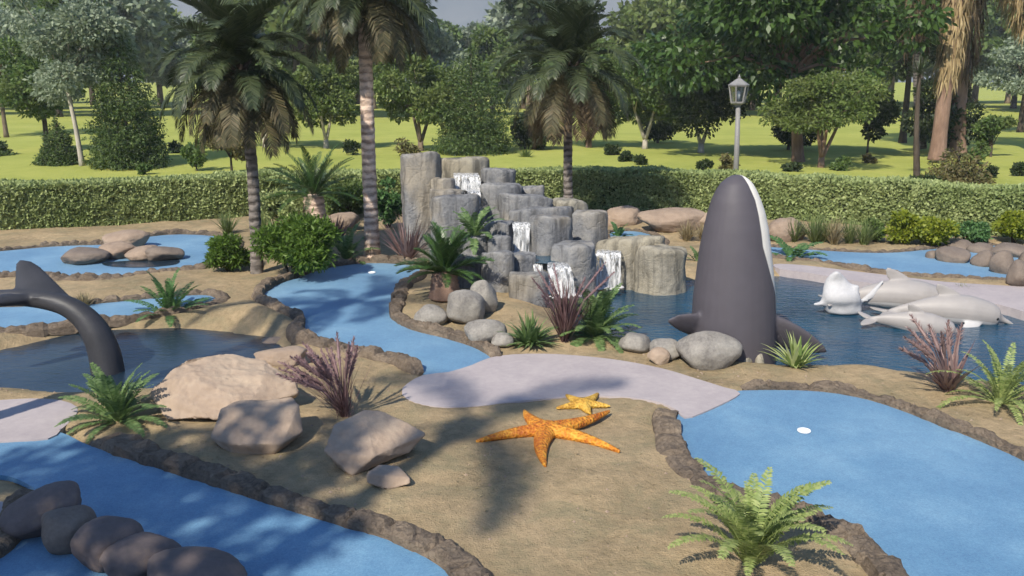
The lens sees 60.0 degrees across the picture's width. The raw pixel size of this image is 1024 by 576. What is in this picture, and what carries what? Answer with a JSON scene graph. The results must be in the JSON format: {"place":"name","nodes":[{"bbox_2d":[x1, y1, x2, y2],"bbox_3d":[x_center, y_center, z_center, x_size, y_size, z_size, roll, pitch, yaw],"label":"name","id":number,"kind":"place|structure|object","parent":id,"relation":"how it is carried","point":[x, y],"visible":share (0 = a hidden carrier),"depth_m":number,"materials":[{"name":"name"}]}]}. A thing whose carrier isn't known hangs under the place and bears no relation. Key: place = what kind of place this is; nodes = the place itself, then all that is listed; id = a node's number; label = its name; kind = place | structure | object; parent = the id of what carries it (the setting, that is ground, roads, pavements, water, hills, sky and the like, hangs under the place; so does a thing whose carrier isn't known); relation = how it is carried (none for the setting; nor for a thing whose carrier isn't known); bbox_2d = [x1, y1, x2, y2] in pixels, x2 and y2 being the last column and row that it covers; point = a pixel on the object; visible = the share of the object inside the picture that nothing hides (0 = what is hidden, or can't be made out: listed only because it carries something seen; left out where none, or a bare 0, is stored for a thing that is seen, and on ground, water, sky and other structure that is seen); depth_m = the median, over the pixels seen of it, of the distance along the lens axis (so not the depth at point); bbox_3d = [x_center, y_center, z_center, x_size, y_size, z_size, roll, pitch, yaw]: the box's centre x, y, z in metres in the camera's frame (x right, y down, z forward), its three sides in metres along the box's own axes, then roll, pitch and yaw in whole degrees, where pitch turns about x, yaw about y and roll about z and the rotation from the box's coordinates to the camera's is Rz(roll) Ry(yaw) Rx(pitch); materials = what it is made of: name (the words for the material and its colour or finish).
{"place":"outdoors","nodes":[
{"label":"outdoors","id":0,"kind":"place"},
{"bbox_2d":[0,398,77,442],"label":"concrete path","id":1,"kind":"structure","parent":0,"point":[29,419],"depth_m":9.56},
{"bbox_2d":[0,328,281,391],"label":"tail pond water","id":2,"kind":"structure","parent":0,"point":[59,364],"depth_m":12.28,"materials":[{"name":"liquid"}]},
{"bbox_2d":[0,260,124,375],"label":"whale tail","id":3,"kind":"object","parent":2,"relation":"in","point":[36,286],"visible":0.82,"depth_m":11.38},
{"bbox_2d":[276,332,371,418],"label":"fountain grass","id":4,"kind":"object","parent":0,"point":[340,398],"depth_m":9.40,"materials":[{"name":"plant"}]},
{"bbox_2d":[4,0,1001,82],"bbox_3d":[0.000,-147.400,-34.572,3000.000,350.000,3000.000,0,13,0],"label":"sky","id":5,"kind":"structure","parent":0,"point":[460,13],"depth_m":1430.57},
{"bbox_2d":[0,209,1023,575],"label":"sandy ground","id":6,"kind":"structure","parent":0,"point":[440,493],"depth_m":8.79,"materials":[{"name":"sand"}]},
{"bbox_2d":[0,234,213,275],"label":"putting green","id":7,"kind":"object","parent":6,"relation":"on","point":[193,247],"visible":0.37,"depth_m":18.32,"materials":[{"name":"blue carpet"}]},
{"bbox_2d":[60,247,110,264],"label":"boulder","id":8,"kind":"object","parent":7,"relation":"on","point":[82,255],"visible":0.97,"depth_m":17.58,"materials":[{"name":"brown stone"}]},
{"bbox_2d":[0,295,214,327],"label":"putting green","id":9,"kind":"object","parent":6,"relation":"on","point":[15,316],"visible":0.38,"depth_m":14.05,"materials":[{"name":"blue carpet"}]},
{"bbox_2d":[54,362,167,443],"bbox_3d":[-4.234,1.129,9.488,1.286,0.683,1.262,0,13,0],"label":"fern","id":10,"kind":"object","parent":6,"relation":"on","point":[114,400],"visible":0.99,"depth_m":9.39,"materials":[{"name":"green plant"}]},
{"bbox_2d":[0,288,230,336],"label":"stone border","id":11,"kind":"object","parent":6,"relation":"on","point":[43,329],"visible":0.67,"depth_m":13.64,"materials":[{"name":"stone"}]},
{"bbox_2d":[0,228,243,280],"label":"stone border","id":12,"kind":"object","parent":6,"relation":"on","point":[77,276],"visible":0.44,"depth_m":17.13,"materials":[{"name":"stone"}]},
{"bbox_2d":[124,268,211,326],"bbox_3d":[-5.466,0.115,14.005,1.377,0.815,1.494,0,13,0],"label":"fern","id":13,"kind":"object","parent":6,"relation":"on","point":[168,300],"visible":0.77,"depth_m":14.03,"materials":[{"name":"green plant"}]},
{"bbox_2d":[0,168,400,229],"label":"hedge","id":14,"kind":"object","parent":6,"relation":"on","point":[61,202],"visible":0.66,"depth_m":22.60,"materials":[{"name":"green plant"}]},
{"bbox_2d":[0,432,447,575],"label":"putting green","id":15,"kind":"object","parent":6,"relation":"on","point":[255,537],"visible":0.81,"depth_m":7.33,"materials":[{"name":"blue carpet"}]},
{"bbox_2d":[0,480,81,539],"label":"river stone","id":16,"kind":"object","parent":15,"relation":"on","point":[20,517],"visible":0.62,"depth_m":7.03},
{"bbox_2d":[41,505,96,554],"bbox_3d":[-3.490,1.899,6.971,0.378,0.377,0.470,-3,13,-11],"label":"river stone","id":17,"kind":"object","parent":15,"relation":"on","point":[61,527],"visible":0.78,"depth_m":6.80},
{"bbox_2d":[70,516,143,572],"bbox_3d":[-3.047,1.937,6.699,0.549,0.394,0.424,-1,19,-6],"label":"river stone","id":18,"kind":"object","parent":15,"relation":"on","point":[92,540],"visible":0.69,"depth_m":6.57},
{"bbox_2d":[99,532,181,575],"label":"river stone","id":19,"kind":"object","parent":15,"relation":"on","point":[130,555],"visible":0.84,"depth_m":6.42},
{"bbox_2d":[147,546,246,575],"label":"river stone","id":20,"kind":"object","parent":15,"relation":"on","point":[194,561],"visible":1,"depth_m":6.27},
{"bbox_2d":[150,354,298,419],"bbox_3d":[-3.150,1.171,9.855,1.565,0.623,0.996,0,13,0],"label":"boulder","id":21,"kind":"object","parent":6,"relation":"on","point":[207,387],"visible":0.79,"depth_m":9.70,"materials":[{"name":"beige stone"}]},
{"bbox_2d":[201,231,249,271],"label":"shrub","id":22,"kind":"object","parent":6,"relation":"on","point":[226,252],"visible":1,"depth_m":16.70,"materials":[{"name":"green plant"}]},
{"bbox_2d":[148,0,325,273],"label":"palm tree","id":23,"kind":"object","parent":6,"relation":"on","point":[245,100],"visible":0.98,"depth_m":15.34,"materials":[{"name":"green plant"}]},
{"bbox_2d":[0,432,492,575],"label":"stone border","id":24,"kind":"object","parent":6,"relation":"on","point":[450,557],"visible":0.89,"depth_m":7.54,"materials":[{"name":"stone"}]},
{"bbox_2d":[211,397,302,454],"bbox_3d":[-2.545,1.431,8.938,0.905,0.492,0.611,0,13,0],"label":"boulder","id":25,"kind":"object","parent":6,"relation":"on","point":[260,427],"visible":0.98,"depth_m":8.80,"materials":[{"name":"beige stone"}]},
{"bbox_2d":[248,187,302,224],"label":"shrub","id":26,"kind":"object","parent":6,"relation":"on","point":[274,203],"visible":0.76,"depth_m":21.44,"materials":[{"name":"green plant"}]},
{"bbox_2d":[254,346,306,366],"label":"boulder","id":27,"kind":"object","parent":6,"relation":"on","point":[272,357],"visible":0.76,"depth_m":11.22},
{"bbox_2d":[247,207,344,278],"bbox_3d":[-3.929,-0.821,16.330,1.748,1.378,1.720,0,13,0],"label":"shrub","id":28,"kind":"object","parent":6,"relation":"on","point":[299,244],"visible":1,"depth_m":15.99,"materials":[{"name":"green plant"}]},
{"bbox_2d":[260,144,358,217],"bbox_3d":[-5.008,-2.504,21.753,2.362,2.074,2.491,12,17,40],"label":"cycad","id":29,"kind":"object","parent":6,"relation":"on","point":[313,195],"visible":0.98,"depth_m":21.65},
{"bbox_2d":[322,175,363,214],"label":"shrub","id":30,"kind":"object","parent":6,"relation":"on","point":[348,186],"visible":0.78,"depth_m":23.34,"materials":[{"name":"green plant"}]},
{"bbox_2d":[282,0,440,257],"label":"palm tree","id":31,"kind":"object","parent":6,"relation":"on","point":[371,24],"visible":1,"depth_m":16.98,"materials":[{"name":"green plant"}]},
{"bbox_2d":[324,410,424,475],"bbox_3d":[-1.330,1.502,8.438,0.845,0.539,0.725,4,14,18],"label":"boulder","id":32,"kind":"object","parent":6,"relation":"on","point":[362,441],"visible":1,"depth_m":8.35,"materials":[{"name":"beige stone"}]},
{"bbox_2d":[251,254,501,375],"bbox_3d":[-2.524,0.324,14.380,3.348,0.396,7.295,-3,14,-14],"label":"stone border","id":33,"kind":"object","parent":6,"relation":"on","point":[297,332],"visible":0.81,"depth_m":12.88,"materials":[{"name":"stone"}]},
{"bbox_2d":[265,263,489,374],"bbox_3d":[-2.470,0.366,14.182,2.933,0.050,7.310,-3,14,-14],"label":"putting green","id":34,"kind":"object","parent":6,"relation":"on","point":[347,302],"visible":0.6,"depth_m":13.99,"materials":[{"name":"blue carpet"}]},
{"bbox_2d":[363,175,401,227],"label":"shrub","id":35,"kind":"object","parent":6,"relation":"on","point":[389,204],"visible":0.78,"depth_m":21.38,"materials":[{"name":"green plant"}]},
{"bbox_2d":[366,465,409,488],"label":"boulder","id":36,"kind":"object","parent":6,"relation":"on","point":[386,476],"visible":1,"depth_m":7.91,"materials":[{"name":"beige stone"}]},
{"bbox_2d":[371,214,428,257],"bbox_3d":[-2.149,-1.079,17.898,1.407,1.064,1.486,-3,14,-15],"label":"cordyline","id":37,"kind":"object","parent":6,"relation":"on","point":[405,248],"visible":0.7,"depth_m":17.74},
{"bbox_2d":[395,221,494,301],"bbox_3d":[-1.099,-0.475,14.389,1.675,1.263,1.559,0,13,0],"label":"cycad","id":38,"kind":"object","parent":6,"relation":"on","point":[442,266],"visible":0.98,"depth_m":14.17,"materials":[{"name":"green plant"}]},
{"bbox_2d":[446,289,484,323],"bbox_3d":[-0.688,0.284,13.216,0.585,0.554,0.526,12,16,-14],"label":"boulder","id":39,"kind":"object","parent":6,"relation":"on","point":[464,306],"visible":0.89,"depth_m":12.99,"materials":[{"name":"grey stone"}]},
{"bbox_2d":[464,319,506,342],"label":"boulder","id":40,"kind":"object","parent":6,"relation":"on","point":[482,330],"visible":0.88,"depth_m":12.21,"materials":[{"name":"grey stone"}]},
{"bbox_2d":[497,310,561,348],"bbox_3d":[0.252,0.529,12.232,0.993,0.508,0.947,-10,16,-36],"label":"leafy plant","id":41,"kind":"object","parent":6,"relation":"on","point":[529,334],"visible":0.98,"depth_m":12.16,"materials":[{"name":"green plant"}]},
{"bbox_2d":[400,151,686,307],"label":"rock waterfall","id":42,"kind":"object","parent":6,"relation":"on","point":[535,227],"visible":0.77,"depth_m":15.94,"materials":[{"name":"stone"}]},
{"bbox_2d":[437,206,503,254],"bbox_3d":[-0.730,-1.060,15.641,1.285,0.768,1.209,0,13,0],"label":"fern","id":43,"kind":"object","parent":42,"relation":"on","point":[475,228],"visible":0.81,"depth_m":15.59,"materials":[{"name":"green plant"}]},
{"bbox_2d":[476,409,619,466],"bbox_3d":[0.354,1.487,9.009,1.434,0.165,1.450,0,13,0],"label":"starfish","id":44,"kind":"object","parent":6,"relation":"on","point":[543,432],"visible":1,"depth_m":8.99},
{"bbox_2d":[489,0,648,197],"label":"palm tree","id":45,"kind":"object","parent":6,"relation":"on","point":[568,38],"visible":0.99,"depth_m":20.27,"materials":[{"name":"green plant"}]},
{"bbox_2d":[546,283,641,352],"bbox_3d":[1.214,0.411,12.554,1.514,0.984,1.457,0,13,0],"label":"fern","id":46,"kind":"object","parent":6,"relation":"on","point":[596,322],"visible":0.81,"depth_m":12.48,"materials":[{"name":"green plant"}]},
{"bbox_2d":[637,207,704,232],"bbox_3d":[3.864,-1.573,21.290,1.738,0.694,0.891,-1,13,-6],"label":"boulder","id":47,"kind":"object","parent":6,"relation":"on","point":[664,220],"visible":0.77,"depth_m":20.98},
{"bbox_2d":[675,331,742,370],"bbox_3d":[2.555,0.809,11.459,0.858,0.538,0.664,0,13,0],"label":"boulder","id":48,"kind":"object","parent":6,"relation":"on","point":[707,350],"visible":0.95,"depth_m":11.23,"materials":[{"name":"grey stone"}]},
{"bbox_2d":[492,164,1023,236],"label":"hedge","id":49,"kind":"object","parent":6,"relation":"on","point":[652,187],"visible":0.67,"depth_m":23.06,"materials":[{"name":"green plant"}]},
{"bbox_2d":[662,457,853,575],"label":"fern","id":50,"kind":"object","parent":6,"relation":"on","point":[753,540],"visible":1,"depth_m":6.59,"materials":[{"name":"green plant"}]},
{"bbox_2d":[760,330,822,368],"bbox_3d":[3.575,0.795,11.223,0.862,0.485,0.640,0,13,0],"label":"leafy plant","id":51,"kind":"object","parent":6,"relation":"on","point":[800,355],"visible":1,"depth_m":11.28,"materials":[{"name":"green plant"}]},
{"bbox_2d":[651,379,1023,575],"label":"stone border","id":52,"kind":"object","parent":6,"relation":"on","point":[869,555],"visible":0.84,"depth_m":8.69,"materials":[{"name":"stone"}]},
{"bbox_2d":[677,390,1023,575],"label":"putting green","id":53,"kind":"object","parent":6,"relation":"on","point":[917,496],"visible":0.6,"depth_m":8.33,"materials":[{"name":"blue carpet"}]},
{"bbox_2d":[771,246,1017,277],"bbox_3d":[8.855,-0.486,17.814,7.198,0.050,3.734,0,13,0],"label":"putting green","id":54,"kind":"object","parent":6,"relation":"on","point":[918,261],"visible":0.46,"depth_m":17.92,"materials":[{"name":"blue carpet"}]},
{"bbox_2d":[771,242,1023,279],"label":"stone border","id":55,"kind":"object","parent":6,"relation":"on","point":[860,267],"visible":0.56,"depth_m":17.68,"materials":[{"name":"stone"}]},
{"bbox_2d":[882,208,928,243],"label":"shrub","id":56,"kind":"object","parent":6,"relation":"on","point":[904,224],"visible":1,"depth_m":19.23,"materials":[{"name":"green plant"}]},
{"bbox_2d":[916,215,960,245],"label":"shrub","id":57,"kind":"object","parent":6,"relation":"on","point":[940,231],"visible":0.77,"depth_m":19.21,"materials":[{"name":"green plant"}]},
{"bbox_2d":[927,340,1023,425],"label":"fern","id":58,"kind":"object","parent":6,"relation":"on","point":[1004,392],"visible":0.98,"depth_m":10.00,"materials":[{"name":"green plant"}]},
{"bbox_2d":[991,209,1023,242],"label":"shrub","id":59,"kind":"object","parent":6,"relation":"on","point":[1011,225],"visible":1,"depth_m":19.53,"materials":[{"name":"green plant"}]},
{"bbox_2d":[0,82,1023,184],"bbox_3d":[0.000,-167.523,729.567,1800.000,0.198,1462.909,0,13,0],"label":"lawn","id":60,"kind":"structure","parent":0,"point":[760,149],"depth_m":46.13,"materials":[{"name":"green plant"}]},
{"bbox_2d":[0,1,36,137],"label":"broadleaf tree","id":61,"kind":"object","parent":60,"relation":"on","point":[5,14],"visible":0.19,"depth_m":54.83,"materials":[{"name":"green plant"}]},
{"bbox_2d":[0,20,86,147],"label":"broadleaf tree","id":62,"kind":"object","parent":60,"relation":"on","point":[22,65],"visible":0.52,"depth_m":42.09,"materials":[{"name":"green plant"}]},
{"bbox_2d":[0,0,113,116],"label":"forest tree","id":63,"kind":"object","parent":60,"relation":"on","point":[48,5],"visible":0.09,"depth_m":81.09,"materials":[{"name":"green plant"}]},
{"bbox_2d":[30,116,86,166],"bbox_3d":[-19.308,-6.121,37.837,2.357,2.457,2.443,5,14,20],"label":"conifer tree","id":64,"kind":"object","parent":60,"relation":"on","point":[57,151],"visible":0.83,"depth_m":37.44,"materials":[{"name":"green plant"}]},
{"bbox_2d":[0,0,140,165],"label":"birch tree","id":65,"kind":"object","parent":60,"relation":"on","point":[90,31],"visible":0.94,"depth_m":35.27,"materials":[{"name":"green plant"}]},
{"bbox_2d":[81,18,172,171],"bbox_3d":[-15.883,-7.817,36.220,3.464,6.368,3.912,-8,15,-30],"label":"conifer tree","id":66,"kind":"object","parent":60,"relation":"on","point":[123,144],"visible":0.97,"depth_m":35.89,"materials":[{"name":"green plant"}]},
{"bbox_2d":[100,0,178,112],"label":"forest tree","id":67,"kind":"object","parent":60,"relation":"on","point":[145,18],"visible":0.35,"depth_m":88.56,"materials":[{"name":"green plant"}]},
{"bbox_2d":[230,0,337,74],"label":"forest tree","id":68,"kind":"object","parent":60,"relation":"on","point":[275,19],"visible":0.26,"depth_m":85.10,"materials":[{"name":"green plant"}]},
{"bbox_2d":[288,57,360,147],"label":"broadleaf tree","id":69,"kind":"object","parent":60,"relation":"on","point":[332,92],"visible":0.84,"depth_m":44.73,"materials":[{"name":"green plant"}]},
{"bbox_2d":[297,0,437,117],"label":"forest tree","id":70,"kind":"object","parent":60,"relation":"on","point":[305,26],"visible":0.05,"depth_m":80.31,"materials":[{"name":"green plant"}]},
{"bbox_2d":[372,44,467,150],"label":"broadleaf tree","id":71,"kind":"object","parent":60,"relation":"on","point":[401,93],"visible":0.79,"depth_m":42.71,"materials":[{"name":"green plant"}]},
{"bbox_2d":[404,26,472,85],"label":"forest tree","id":72,"kind":"object","parent":60,"relation":"on","point":[442,44],"visible":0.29,"depth_m":84.78,"materials":[{"name":"green plant"}]},
{"bbox_2d":[426,44,520,155],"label":"bushy tree","id":73,"kind":"object","parent":60,"relation":"on","point":[465,138],"visible":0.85,"depth_m":42.20,"materials":[{"name":"green plant"}]},
{"bbox_2d":[461,23,528,113],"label":"forest tree","id":74,"kind":"object","parent":60,"relation":"on","point":[490,37],"visible":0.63,"depth_m":87.79,"materials":[{"name":"green plant"}]},
{"bbox_2d":[509,111,557,149],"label":"bushy tree","id":75,"kind":"object","parent":60,"relation":"on","point":[519,133],"visible":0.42,"depth_m":44.62,"materials":[{"name":"green plant"}]},
{"bbox_2d":[499,0,606,66],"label":"forest tree","id":76,"kind":"object","parent":60,"relation":"on","point":[527,11],"visible":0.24,"depth_m":81.76,"materials":[{"name":"green plant"}]},
{"bbox_2d":[531,35,640,147],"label":"broadleaf tree","id":77,"kind":"object","parent":60,"relation":"on","point":[615,109],"visible":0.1,"depth_m":45.76,"materials":[{"name":"green plant"}]},
{"bbox_2d":[601,0,652,66],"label":"forest tree","id":78,"kind":"object","parent":60,"relation":"on","point":[623,22],"visible":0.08,"depth_m":102.70,"materials":[{"name":"green plant"}]},
{"bbox_2d":[602,51,685,148],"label":"broadleaf tree","id":79,"kind":"object","parent":60,"relation":"on","point":[653,105],"visible":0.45,"depth_m":44.93,"materials":[{"name":"green plant"}]},
{"bbox_2d":[620,0,711,58],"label":"forest tree","id":80,"kind":"object","parent":60,"relation":"on","point":[659,14],"visible":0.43,"depth_m":86.27,"materials":[{"name":"green plant"}]},
{"bbox_2d":[655,51,761,152],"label":"broadleaf tree","id":81,"kind":"object","parent":60,"relation":"on","point":[704,105],"visible":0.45,"depth_m":41.63,"materials":[{"name":"green plant"}]},
{"bbox_2d":[728,74,749,169],"bbox_3d":[6.638,-4.449,26.278,0.658,3.665,0.570,0,13,0],"label":"lamp post","id":82,"kind":"object","parent":60,"relation":"on","point":[736,83],"visible":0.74,"depth_m":26.06,"materials":[{"name":"metal"}]},
{"bbox_2d":[630,0,957,161],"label":"broadleaf tree","id":83,"kind":"object","parent":60,"relation":"on","point":[765,27],"visible":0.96,"depth_m":36.82,"materials":[{"name":"green plant"}]},
{"bbox_2d":[757,67,891,167],"bbox_3d":[12.345,-6.822,35.862,4.673,4.146,6.450,0,13,0],"label":"broadleaf tree","id":84,"kind":"object","parent":60,"relation":"on","point":[828,104],"visible":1,"depth_m":34.55,"materials":[{"name":"green plant"}]},
{"bbox_2d":[848,87,902,152],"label":"tree","id":85,"kind":"object","parent":60,"relation":"on","point":[889,111],"visible":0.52,"depth_m":42.10,"materials":[{"name":"green plant"}]},
{"bbox_2d":[888,0,937,149],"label":"fan palm","id":86,"kind":"object","parent":60,"relation":"on","point":[923,144],"visible":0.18,"depth_m":43.32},
{"bbox_2d":[861,0,974,142],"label":"broadleaf tree","id":87,"kind":"object","parent":60,"relation":"on","point":[906,103],"visible":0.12,"depth_m":50.15,"materials":[{"name":"green plant"}]},
{"bbox_2d":[905,49,934,176],"bbox_3d":[14.457,-6.155,31.807,1.527,4.661,1.650,0,13,0],"label":"palm tree","id":88,"kind":"object","parent":60,"relation":"on","point":[916,146],"visible":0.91,"depth_m":31.75,"materials":[{"name":"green plant"}]},
{"bbox_2d":[898,75,988,149],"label":"bushy tree","id":89,"kind":"object","parent":60,"relation":"on","point":[926,124],"visible":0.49,"depth_m":42.55,"materials":[{"name":"green plant"}]},
{"bbox_2d":[927,0,975,160],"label":"fan palm","id":90,"kind":"object","parent":60,"relation":"on","point":[949,63],"visible":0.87,"depth_m":37.63,"materials":[{"name":"brown plant"}]},
{"bbox_2d":[921,141,996,184],"bbox_3d":[15.811,-4.366,31.638,2.655,1.819,2.674,0,13,0],"label":"shrub","id":91,"kind":"object","parent":60,"relation":"on","point":[967,171],"visible":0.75,"depth_m":31.16,"materials":[{"name":"green plant"}]},
{"bbox_2d":[937,0,992,154],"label":"fan palm","id":92,"kind":"object","parent":60,"relation":"on","point":[975,23],"visible":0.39,"depth_m":41.29,"materials":[{"name":"brown plant"}]},
{"bbox_2d":[971,114,1018,156],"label":"bushy tree","id":93,"kind":"object","parent":60,"relation":"on","point":[987,129],"visible":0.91,"depth_m":40.99,"materials":[{"name":"green plant"}]},
{"bbox_2d":[972,0,1017,108],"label":"forest tree","id":94,"kind":"object","parent":60,"relation":"on","point":[996,18],"visible":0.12,"depth_m":108.61,"materials":[{"name":"green plant"}]},
{"bbox_2d":[970,34,1023,132],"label":"broadleaf tree","id":95,"kind":"object","parent":60,"relation":"on","point":[1013,82],"visible":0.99,"depth_m":60.41,"materials":[{"name":"green plant"}]},
{"bbox_2d":[990,0,1023,46],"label":"fan palm","id":96,"kind":"object","parent":60,"relation":"on","point":[1017,6],"visible":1,"depth_m":42.99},
{"bbox_2d":[402,354,739,418],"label":"concrete path","id":97,"kind":"structure","parent":0,"point":[514,378],"depth_m":10.63,"materials":[{"name":"concrete"}]},
{"bbox_2d":[531,262,615,342],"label":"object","id":98,"kind":"object","parent":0,"point":[564,319],"depth_m":12.20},
{"bbox_2d":[573,276,1023,384],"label":"orca pond water","id":99,"kind":"structure","parent":0,"point":[846,339],"depth_m":13.40,"materials":[{"name":"liquid"}]},
{"bbox_2d":[668,175,826,364],"bbox_3d":[3.202,0.053,11.856,2.034,3.111,1.080,4,14,18],"label":"orca","id":100,"kind":"object","parent":99,"relation":"in","point":[734,296],"visible":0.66,"depth_m":11.51,"materials":[{"name":"paint"}]},
{"bbox_2d":[814,271,882,314],"bbox_3d":[5.462,0.067,14.346,1.144,0.716,0.405,0,13,0],"label":"beluga whale","id":101,"kind":"object","parent":99,"relation":"on","point":[840,294],"visible":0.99,"depth_m":14.24},
{"bbox_2d":[818,268,938,308],"bbox_3d":[6.262,0.067,14.458,2.270,0.782,1.015,5,14,5],"label":"dolphin","id":102,"kind":"object","parent":99,"relation":"in","point":[897,288],"visible":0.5,"depth_m":14.31,"materials":[{"name":"paint"}]},
{"bbox_2d":[858,304,956,332],"bbox_3d":[6.104,0.498,13.482,1.536,0.529,0.691,10,26,11],"label":"dolphin","id":103,"kind":"object","parent":99,"relation":"in","point":[900,320],"visible":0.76,"depth_m":13.39,"materials":[{"name":"paint"}]},
{"bbox_2d":[870,284,1012,326],"bbox_3d":[6.801,0.297,13.897,2.097,0.724,0.941,4,14,6],"label":"dolphin","id":104,"kind":"object","parent":99,"relation":"in","point":[952,305],"visible":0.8,"depth_m":13.72,"materials":[{"name":"paint"}]},
{"bbox_2d":[773,264,1023,320],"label":"concrete path","id":105,"kind":"structure","parent":0,"point":[1008,300],"depth_m":15.84,"materials":[{"name":"concrete"}]},
{"bbox_2d":[898,314,983,392],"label":"fountain grass","id":106,"kind":"object","parent":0,"point":[944,380],"depth_m":10.40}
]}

